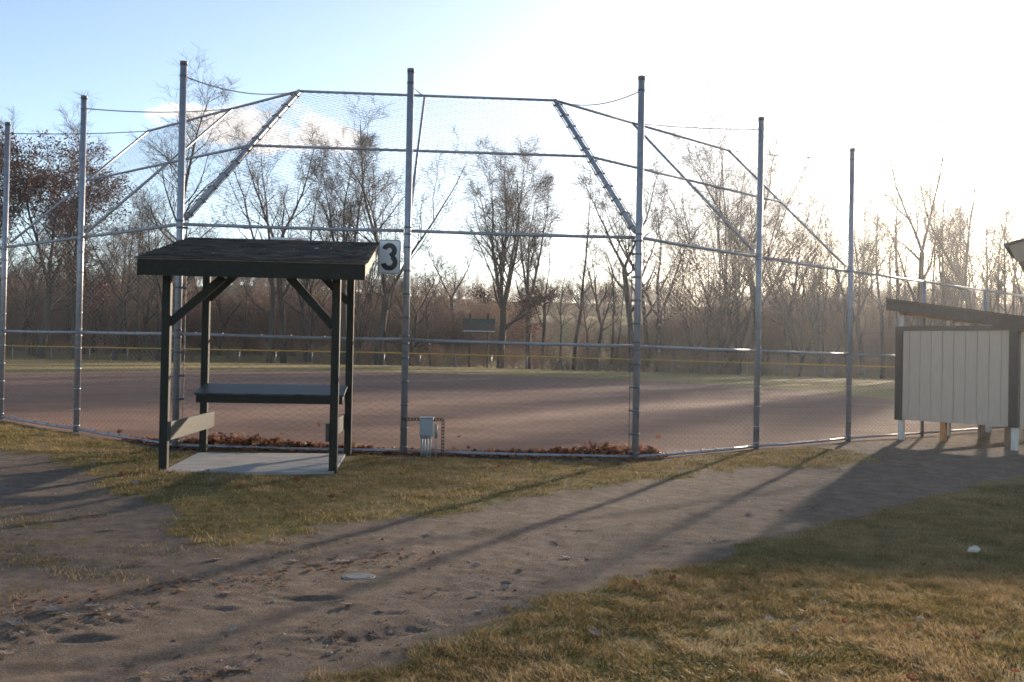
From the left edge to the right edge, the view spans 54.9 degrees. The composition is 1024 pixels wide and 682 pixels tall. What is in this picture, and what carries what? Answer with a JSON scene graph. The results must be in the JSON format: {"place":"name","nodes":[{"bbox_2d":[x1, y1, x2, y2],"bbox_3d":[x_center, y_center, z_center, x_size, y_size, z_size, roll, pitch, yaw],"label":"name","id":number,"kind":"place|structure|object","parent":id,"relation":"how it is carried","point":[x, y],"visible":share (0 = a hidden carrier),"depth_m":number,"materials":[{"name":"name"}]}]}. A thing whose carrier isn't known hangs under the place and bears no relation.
{"place":"outdoors","nodes":[
{"label":"outdoors","id":0,"kind":"place"},
{"bbox_2d":[0,501,713,641],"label":"path grass","id":1,"kind":"structure","parent":0,"point":[72,571],"depth_m":6.55,"materials":[{"name":"brown plant"}]},
{"bbox_2d":[0,370,1020,460],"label":"infield","id":2,"kind":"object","parent":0,"point":[466,420],"visible":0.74,"depth_m":22.78,"materials":[{"name":"reddish-brown infield clay"},{"name":"dirt"},{"name":"sand"}]},
{"bbox_2d":[0,420,1023,681],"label":"path","id":3,"kind":"structure","parent":0,"point":[106,644],"depth_m":6.67,"materials":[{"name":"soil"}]},
{"bbox_2d":[0,547,449,621],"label":"leaf litter","id":4,"kind":"object","parent":3,"relation":"on","point":[332,570],"visible":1,"depth_m":5.81,"materials":[{"name":"brown plant"}]},
{"bbox_2d":[342,572,374,579],"bbox_3d":[-0.958,1.492,6.143,0.210,0.056,0.210,1,-1,0],"label":"valve cover","id":5,"kind":"object","parent":3,"relation":"in","point":[358,576],"visible":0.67,"depth_m":6.12,"materials":[{"name":"plastic"}]},
{"bbox_2d":[117,423,669,460],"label":"fallen leaves","id":6,"kind":"object","parent":3,"relation":"on","point":[275,442],"visible":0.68,"depth_m":13.18,"materials":[{"name":"brown plant"}]},
{"bbox_2d":[402,417,444,456],"bbox_3d":[-1.176,1.289,12.919,0.566,0.587,0.156,1,-1,0],"label":"electrical box","id":7,"kind":"object","parent":3,"relation":"on","point":[426,428],"visible":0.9,"depth_m":12.90,"materials":[{"name":"grey metal"}]},
{"bbox_2d":[0,60,854,460],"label":"backstop","id":8,"kind":"object","parent":3,"relation":"on","point":[286,104],"visible":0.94,"depth_m":14.53,"materials":[{"name":"metal"}]},
{"bbox_2d":[378,239,400,273],"bbox_3d":[-1.607,-1.117,13.058,0.341,0.458,0.013,1,-1,0],"label":"number sign","id":9,"kind":"object","parent":8,"relation":"attached to","point":[389,255],"visible":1,"depth_m":13.05,"materials":[{"name":"white metal"}]},
{"bbox_2d":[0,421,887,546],"bbox_3d":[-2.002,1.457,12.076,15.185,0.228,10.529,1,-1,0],"label":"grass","id":10,"kind":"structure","parent":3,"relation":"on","point":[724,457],"depth_m":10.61,"materials":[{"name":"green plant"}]},
{"bbox_2d":[885,298,1023,450],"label":"dugout","id":11,"kind":"object","parent":3,"relation":"on","point":[947,375],"visible":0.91,"depth_m":17.29,"materials":[{"name":"beige"}]},
{"bbox_2d":[0,422,1023,681],"bbox_3d":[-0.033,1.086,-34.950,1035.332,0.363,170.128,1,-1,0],"label":"lawn","id":12,"kind":"structure","parent":0,"point":[478,502],"depth_m":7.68,"materials":[{"name":"plant"}]},
{"bbox_2d":[164,452,345,474],"bbox_3d":[-2.966,1.489,11.652,1.855,0.122,2.001,1,-1,-6],"label":"concrete pad","id":13,"kind":"object","parent":12,"relation":"on","point":[281,463],"visible":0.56,"depth_m":11.46,"materials":[{"name":"grey concrete"}]},
{"bbox_2d":[134,237,379,473],"bbox_3d":[-2.889,0.120,11.717,2.451,2.903,2.475,1,-1,-5],"label":"scorekeeper shelter","id":14,"kind":"object","parent":13,"relation":"on","point":[232,260],"visible":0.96,"depth_m":10.91,"materials":[{"name":"green paint"}]},
{"bbox_2d":[1004,238,1023,272],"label":"pavilion","id":15,"kind":"structure","parent":12,"relation":"on","point":[1015,249],"depth_m":11.97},
{"bbox_2d":[0,0,1023,305],"label":"sky","id":16,"kind":"structure","parent":0,"point":[907,55],"materials":[{"name":"white"}]},
{"bbox_2d":[3,358,1021,430],"bbox_3d":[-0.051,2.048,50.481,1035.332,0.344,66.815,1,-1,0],"label":"outfield","id":17,"kind":"structure","parent":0,"point":[874,392],"depth_m":63.83,"materials":[{"name":"green plant"}]},
{"bbox_2d":[5,345,894,380],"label":"outfield fence","id":18,"kind":"object","parent":17,"relation":"on","point":[246,350],"visible":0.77,"depth_m":81.46,"materials":[{"name":"metal"}]},
{"bbox_2d":[5,285,1019,378],"bbox_3d":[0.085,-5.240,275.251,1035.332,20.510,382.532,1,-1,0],"label":"terrain","id":19,"kind":"structure","parent":0,"point":[568,335],"depth_m":112.32,"materials":[{"name":"brown plant"}]},
{"bbox_2d":[0,227,55,348],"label":"bare tree","id":20,"kind":"object","parent":19,"relation":"on","point":[27,307],"visible":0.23,"depth_m":108.51,"materials":[{"name":"brown plant"}]},
{"bbox_2d":[0,120,58,280],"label":"leafy tree","id":21,"kind":"object","parent":19,"relation":"on","point":[15,164],"visible":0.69,"depth_m":82.52,"materials":[{"name":"brown plant"}]},
{"bbox_2d":[16,238,45,353],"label":"bare tree","id":22,"kind":"object","parent":19,"relation":"on","point":[34,291],"visible":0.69,"depth_m":94.44,"materials":[{"name":"brown plant"}]},
{"bbox_2d":[0,232,77,355],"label":"bare tree","id":23,"kind":"object","parent":19,"relation":"on","point":[31,319],"visible":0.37,"depth_m":97.51,"materials":[{"name":"brown plant"}]},
{"bbox_2d":[0,90,139,358],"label":"leafy tree","id":24,"kind":"object","parent":19,"relation":"on","point":[48,301],"visible":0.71,"depth_m":85.98,"materials":[{"name":"brown plant"}]},
{"bbox_2d":[16,215,140,350],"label":"bare tree","id":25,"kind":"object","parent":19,"relation":"on","point":[86,261],"visible":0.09,"depth_m":105.88,"materials":[{"name":"brown plant"}]},
{"bbox_2d":[26,121,145,358],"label":"leafy tree","id":26,"kind":"object","parent":19,"relation":"on","point":[68,232],"visible":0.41,"depth_m":91.34,"materials":[{"name":"brown plant"}]},
{"bbox_2d":[56,235,153,349],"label":"bare tree","id":27,"kind":"object","parent":19,"relation":"on","point":[103,300],"visible":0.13,"depth_m":110.54,"materials":[{"name":"brown plant"}]},
{"bbox_2d":[84,219,141,352],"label":"bare tree","id":28,"kind":"object","parent":19,"relation":"on","point":[93,341],"visible":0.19,"depth_m":108.68,"materials":[{"name":"brown plant"}]},
{"bbox_2d":[55,183,176,359],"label":"bare tree","id":29,"kind":"object","parent":19,"relation":"on","point":[115,339],"visible":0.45,"depth_m":91.36,"materials":[{"name":"brown plant"}]},
{"bbox_2d":[108,190,151,353],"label":"bare tree","id":30,"kind":"object","parent":19,"relation":"on","point":[121,296],"visible":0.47,"depth_m":104.36,"materials":[{"name":"brown plant"}]},
{"bbox_2d":[106,191,157,352],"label":"bare tree","id":31,"kind":"object","parent":19,"relation":"on","point":[125,328],"visible":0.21,"depth_m":107.70,"materials":[{"name":"brown plant"}]},
{"bbox_2d":[114,205,160,360],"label":"bare tree","id":32,"kind":"object","parent":19,"relation":"on","point":[138,328],"visible":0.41,"depth_m":96.38,"materials":[{"name":"brown plant"}]},
{"bbox_2d":[89,211,198,346],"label":"bare tree","id":33,"kind":"object","parent":19,"relation":"on","point":[122,249],"visible":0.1,"depth_m":116.06,"materials":[{"name":"grey plant"}]},
{"bbox_2d":[85,220,214,355],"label":"bare tree","id":34,"kind":"object","parent":19,"relation":"on","point":[149,304],"visible":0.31,"depth_m":99.22,"materials":[{"name":"brown plant"}]},
{"bbox_2d":[98,183,233,360],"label":"bare tree","id":35,"kind":"object","parent":19,"relation":"on","point":[159,340],"visible":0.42,"depth_m":94.95,"materials":[{"name":"grey plant"}]},
{"bbox_2d":[125,45,238,360],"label":"bare tree","id":36,"kind":"object","parent":19,"relation":"on","point":[188,169],"visible":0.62,"depth_m":91.80,"materials":[{"name":"grey plant"}]},
{"bbox_2d":[192,276,268,354],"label":"bare tree","id":37,"kind":"object","parent":19,"relation":"on","point":[226,323],"visible":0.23,"depth_m":106.66,"materials":[{"name":"brown plant"}]},
{"bbox_2d":[235,277,256,355],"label":"bare tree","id":38,"kind":"object","parent":19,"relation":"on","point":[241,318],"visible":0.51,"depth_m":100.99,"materials":[{"name":"brown plant"}]},
{"bbox_2d":[210,107,298,362],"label":"bare tree","id":39,"kind":"object","parent":19,"relation":"on","point":[273,305],"visible":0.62,"depth_m":92.03,"materials":[{"name":"grey plant"}]},
{"bbox_2d":[210,230,310,348],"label":"bare tree","id":40,"kind":"object","parent":19,"relation":"on","point":[259,293],"visible":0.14,"depth_m":113.83,"materials":[{"name":"brown plant"}]},
{"bbox_2d":[229,121,332,362],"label":"bare tree","id":41,"kind":"object","parent":19,"relation":"on","point":[283,344],"visible":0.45,"depth_m":96.64,"materials":[{"name":"grey plant"}]},
{"bbox_2d":[240,230,328,355],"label":"bare tree","id":42,"kind":"object","parent":19,"relation":"on","point":[293,289],"visible":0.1,"depth_m":110.69,"materials":[{"name":"brown plant"}]},
{"bbox_2d":[237,161,344,361],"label":"bare tree","id":43,"kind":"object","parent":19,"relation":"on","point":[303,315],"visible":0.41,"depth_m":97.05,"materials":[{"name":"grey plant"}]},
{"bbox_2d":[275,223,331,360],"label":"bare tree","id":44,"kind":"object","parent":19,"relation":"on","point":[312,325],"visible":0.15,"depth_m":98.48,"materials":[{"name":"brown plant"}]},
{"bbox_2d":[276,129,392,363],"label":"bare tree","id":45,"kind":"object","parent":19,"relation":"on","point":[343,309],"visible":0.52,"depth_m":94.15,"materials":[{"name":"grey plant"}]},
{"bbox_2d":[286,133,426,361],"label":"bare tree","id":46,"kind":"object","parent":19,"relation":"on","point":[359,309],"visible":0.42,"depth_m":98.96,"materials":[{"name":"grey plant"}]},
{"bbox_2d":[346,235,418,347],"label":"bare tree","id":47,"kind":"object","parent":19,"relation":"on","point":[367,294],"visible":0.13,"depth_m":107.85,"materials":[{"name":"brown plant"}]},
{"bbox_2d":[290,89,486,364],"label":"bare tree","id":48,"kind":"object","parent":19,"relation":"on","point":[381,332],"visible":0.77,"depth_m":91.01,"materials":[{"name":"grey plant"}]},
{"bbox_2d":[373,242,458,365],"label":"bare tree","id":49,"kind":"object","parent":19,"relation":"on","point":[396,294],"visible":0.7,"depth_m":91.14,"materials":[{"name":"brown plant"}]},
{"bbox_2d":[389,255,448,360],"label":"bare tree","id":50,"kind":"object","parent":19,"relation":"on","point":[415,321],"visible":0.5,"depth_m":94.39,"materials":[{"name":"brown plant"}]},
{"bbox_2d":[411,245,442,365],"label":"bare tree","id":51,"kind":"object","parent":19,"relation":"on","point":[426,279],"visible":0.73,"depth_m":95.53,"materials":[{"name":"brown plant"}]},
{"bbox_2d":[421,234,486,352],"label":"bare tree","id":52,"kind":"object","parent":19,"relation":"on","point":[454,292],"visible":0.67,"depth_m":119.47,"materials":[{"name":"brown plant"}]},
{"bbox_2d":[463,313,494,367],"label":"scoreboard","id":53,"kind":"object","parent":19,"relation":"on","point":[489,324],"visible":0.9,"depth_m":84.16,"materials":[{"name":"metal"}]},
{"bbox_2d":[438,132,572,367],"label":"bare tree","id":54,"kind":"object","parent":19,"relation":"on","point":[499,290],"visible":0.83,"depth_m":88.83,"materials":[{"name":"grey plant"}]},
{"bbox_2d":[0,265,1023,378],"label":"thicket","id":55,"kind":"object","parent":19,"relation":"on","point":[874,345],"visible":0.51,"depth_m":108.55,"materials":[{"name":"brown plant"}]},
{"bbox_2d":[0,261,1023,362],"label":"distant woods","id":56,"kind":"object","parent":19,"relation":"on","point":[511,290],"visible":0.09,"depth_m":209.28,"materials":[{"name":"brown plant"}]},
{"bbox_2d":[478,169,571,368],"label":"bare tree","id":57,"kind":"object","parent":19,"relation":"on","point":[526,276],"visible":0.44,"depth_m":95.89,"materials":[{"name":"grey plant"}]},
{"bbox_2d":[511,238,559,363],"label":"bare tree","id":58,"kind":"object","parent":19,"relation":"on","point":[544,319],"visible":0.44,"depth_m":99.82,"materials":[{"name":"brown plant"}]},
{"bbox_2d":[541,253,578,361],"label":"bare tree","id":59,"kind":"object","parent":19,"relation":"on","point":[560,304],"visible":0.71,"depth_m":109.31,"materials":[{"name":"brown plant"}]},
{"bbox_2d":[548,162,615,369],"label":"bare tree","id":60,"kind":"object","parent":19,"relation":"on","point":[580,307],"visible":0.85,"depth_m":93.65,"materials":[{"name":"brown plant"}]},
{"bbox_2d":[564,265,601,363],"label":"bare tree","id":61,"kind":"object","parent":19,"relation":"on","point":[583,325],"visible":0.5,"depth_m":109.17,"materials":[{"name":"brown plant"}]},
{"bbox_2d":[567,228,634,363],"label":"bare tree","id":62,"kind":"object","parent":19,"relation":"on","point":[601,322],"visible":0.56,"depth_m":101.77,"materials":[{"name":"brown plant"}]},
{"bbox_2d":[591,239,630,362],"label":"bare tree","id":63,"kind":"object","parent":19,"relation":"on","point":[613,310],"visible":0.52,"depth_m":104.75,"materials":[{"name":"brown plant"}]},
{"bbox_2d":[567,153,672,371],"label":"bare tree","id":64,"kind":"object","parent":19,"relation":"on","point":[625,274],"visible":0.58,"depth_m":93.25,"materials":[{"name":"brown plant"}]},
{"bbox_2d":[597,187,677,367],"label":"bare tree","id":65,"kind":"object","parent":19,"relation":"on","point":[646,333],"visible":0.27,"depth_m":100.19,"materials":[{"name":"brown plant"}]},
{"bbox_2d":[585,173,747,371],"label":"bare tree","id":66,"kind":"object","parent":19,"relation":"on","point":[658,338],"visible":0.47,"depth_m":93.91,"materials":[{"name":"brown plant"}]},
{"bbox_2d":[642,230,705,362],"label":"bare tree","id":67,"kind":"object","parent":19,"relation":"on","point":[665,314],"visible":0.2,"depth_m":113.67,"materials":[{"name":"brown plant"}]},
{"bbox_2d":[662,198,702,359],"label":"bare tree","id":68,"kind":"object","parent":19,"relation":"on","point":[683,280],"visible":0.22,"depth_m":106.41,"materials":[{"name":"brown plant"}]},
{"bbox_2d":[648,202,764,347],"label":"bare tree","id":69,"kind":"object","parent":19,"relation":"on","point":[712,274],"visible":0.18,"depth_m":101.60,"materials":[{"name":"brown plant"}]},
{"bbox_2d":[654,224,765,366],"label":"bare tree","id":70,"kind":"object","parent":19,"relation":"on","point":[708,317],"visible":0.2,"depth_m":100.42,"materials":[{"name":"brown plant"}]},
{"bbox_2d":[615,120,826,373],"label":"bare tree","id":71,"kind":"object","parent":19,"relation":"on","point":[723,338],"visible":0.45,"depth_m":90.99,"materials":[{"name":"brown plant"}]},
{"bbox_2d":[615,172,829,372],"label":"bare tree","id":72,"kind":"object","parent":19,"relation":"on","point":[693,344],"visible":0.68,"depth_m":91.24,"materials":[{"name":"brown plant"}]},
{"bbox_2d":[674,132,798,374],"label":"bare tree","id":73,"kind":"object","parent":19,"relation":"on","point":[762,302],"visible":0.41,"depth_m":92.78,"materials":[{"name":"brown plant"}]},
{"bbox_2d":[650,66,853,374],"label":"bare tree","id":74,"kind":"object","parent":19,"relation":"on","point":[737,329],"visible":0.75,"depth_m":86.92,"materials":[{"name":"brown plant"}]},
{"bbox_2d":[741,219,806,364],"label":"bare tree","id":75,"kind":"object","parent":19,"relation":"on","point":[773,277],"visible":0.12,"depth_m":113.15,"materials":[{"name":"brown plant"}]},
{"bbox_2d":[735,191,839,367],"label":"bare tree","id":76,"kind":"object","parent":19,"relation":"on","point":[786,332],"visible":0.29,"depth_m":108.83,"materials":[{"name":"brown plant"}]},
{"bbox_2d":[728,183,880,350],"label":"bare tree","id":77,"kind":"object","parent":19,"relation":"on","point":[837,224],"visible":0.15,"depth_m":123.91,"materials":[{"name":"brown plant"}]},
{"bbox_2d":[747,165,869,375],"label":"bare tree","id":78,"kind":"object","parent":19,"relation":"on","point":[817,348],"visible":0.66,"depth_m":92.09,"materials":[{"name":"brown plant"}]},
{"bbox_2d":[802,176,845,359],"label":"bare tree","id":79,"kind":"object","parent":19,"relation":"on","point":[828,196],"visible":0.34,"depth_m":111.65,"materials":[{"name":"brown plant"}]},
{"bbox_2d":[738,176,915,375],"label":"bare tree","id":80,"kind":"object","parent":19,"relation":"on","point":[801,329],"visible":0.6,"depth_m":93.85,"materials":[{"name":"brown plant"}]},
{"bbox_2d":[799,238,891,349],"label":"bare tree","id":81,"kind":"object","parent":19,"relation":"on","point":[841,275],"visible":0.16,"depth_m":118.61,"materials":[{"name":"brown plant"}]},
{"bbox_2d":[814,212,896,366],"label":"bare tree","id":82,"kind":"object","parent":19,"relation":"on","point":[845,314],"visible":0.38,"depth_m":99.55,"materials":[{"name":"grey plant"}]},
{"bbox_2d":[842,203,876,368],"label":"bare tree","id":83,"kind":"object","parent":19,"relation":"on","point":[862,256],"visible":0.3,"depth_m":113.61,"materials":[{"name":"brown plant"}]},
{"bbox_2d":[838,167,912,377],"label":"bare tree","id":84,"kind":"object","parent":19,"relation":"on","point":[881,270],"visible":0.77,"depth_m":93.87,"materials":[{"name":"brown plant"}]},
{"bbox_2d":[814,173,943,374],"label":"bare tree","id":85,"kind":"object","parent":19,"relation":"on","point":[859,335],"visible":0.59,"depth_m":95.97,"materials":[{"name":"brown plant"}]},
{"bbox_2d":[872,196,914,359],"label":"bare tree","id":86,"kind":"object","parent":19,"relation":"on","point":[894,274],"visible":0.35,"depth_m":112.78,"materials":[{"name":"brown plant"}]},
{"bbox_2d":[865,161,937,325],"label":"bare tree","id":87,"kind":"object","parent":19,"relation":"on","point":[897,298],"visible":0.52,"depth_m":100.08,"materials":[{"name":"brown plant"}]},
{"bbox_2d":[882,207,921,324],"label":"bare tree","id":88,"kind":"object","parent":19,"relation":"on","point":[906,260],"visible":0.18,"depth_m":112.23,"materials":[{"name":"brown plant"}]},
{"bbox_2d":[864,83,964,325],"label":"bare tree","id":89,"kind":"object","parent":19,"relation":"on","point":[921,274],"visible":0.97,"depth_m":86.96,"materials":[{"name":"grey plant"}]},
{"bbox_2d":[903,176,957,325],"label":"bare tree","id":90,"kind":"object","parent":19,"relation":"on","point":[933,270],"visible":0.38,"depth_m":92.10,"materials":[{"name":"brown plant"}]},
{"bbox_2d":[912,130,976,325],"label":"bare tree","id":91,"kind":"object","parent":19,"relation":"on","point":[941,268],"visible":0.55,"depth_m":90.74,"materials":[{"name":"brown plant"}]},
{"bbox_2d":[883,119,1014,325],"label":"bare tree","id":92,"kind":"object","parent":19,"relation":"on","point":[966,292],"visible":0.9,"depth_m":88.08,"materials":[{"name":"grey plant"}]},
{"bbox_2d":[888,189,1015,325],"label":"bare tree","id":93,"kind":"object","parent":19,"relation":"on","point":[936,287],"visible":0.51,"depth_m":91.94,"materials":[{"name":"brown plant"}]},
{"bbox_2d":[910,149,999,325],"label":"bare tree","id":94,"kind":"object","parent":19,"relation":"on","point":[957,300],"visible":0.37,"depth_m":93.33,"materials":[{"name":"brown plant"}]},
{"bbox_2d":[916,191,1008,325],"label":"bare tree","id":95,"kind":"object","parent":19,"relation":"on","point":[966,241],"visible":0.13,"depth_m":108.24,"materials":[{"name":"brown plant"}]},
{"bbox_2d":[944,202,992,309],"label":"bare tree","id":96,"kind":"object","parent":19,"relation":"on","point":[970,260],"visible":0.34,"depth_m":94.93,"materials":[{"name":"brown plant"}]},
{"bbox_2d":[937,218,1022,325],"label":"bare tree","id":97,"kind":"object","parent":19,"relation":"on","point":[981,309],"visible":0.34,"depth_m":94.79,"materials":[{"name":"brown plant"}]},
{"bbox_2d":[958,168,1018,311],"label":"bare tree","id":98,"kind":"object","parent":19,"relation":"on","point":[983,269],"visible":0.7,"depth_m":91.57,"materials":[{"name":"brown plant"}]},
{"bbox_2d":[968,216,1018,325],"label":"bare tree","id":99,"kind":"object","parent":19,"relation":"on","point":[994,308],"visible":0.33,"depth_m":97.39,"materials":[{"name":"brown plant"}]},
{"bbox_2d":[968,149,1023,315],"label":"bare tree","id":100,"kind":"object","parent":19,"relation":"on","point":[1021,302],"visible":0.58,"depth_m":91.90,"materials":[{"name":"brown plant"}]},
{"bbox_2d":[983,182,1023,312],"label":"bare tree","id":101,"kind":"object","parent":19,"relation":"on","point":[998,307],"visible":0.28,"depth_m":103.82,"materials":[{"name":"brown plant"}]},
{"bbox_2d":[1007,189,1023,314],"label":"bare tree","id":102,"kind":"object","parent":19,"relation":"on","point":[1014,281],"visible":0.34,"depth_m":103.91,"materials":[{"name":"brown plant"}]},
{"bbox_2d":[851,271,1023,438],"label":"chain link fence","id":103,"kind":"object","parent":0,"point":[924,299],"visible":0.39,"depth_m":18.45,"materials":[{"name":"metal"}]},
{"bbox_2d":[973,169,1023,313],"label":"bare tree","id":104,"kind":"object","parent":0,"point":[1004,271],"visible":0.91,"depth_m":82.68,"materials":[{"name":"brown plant"}]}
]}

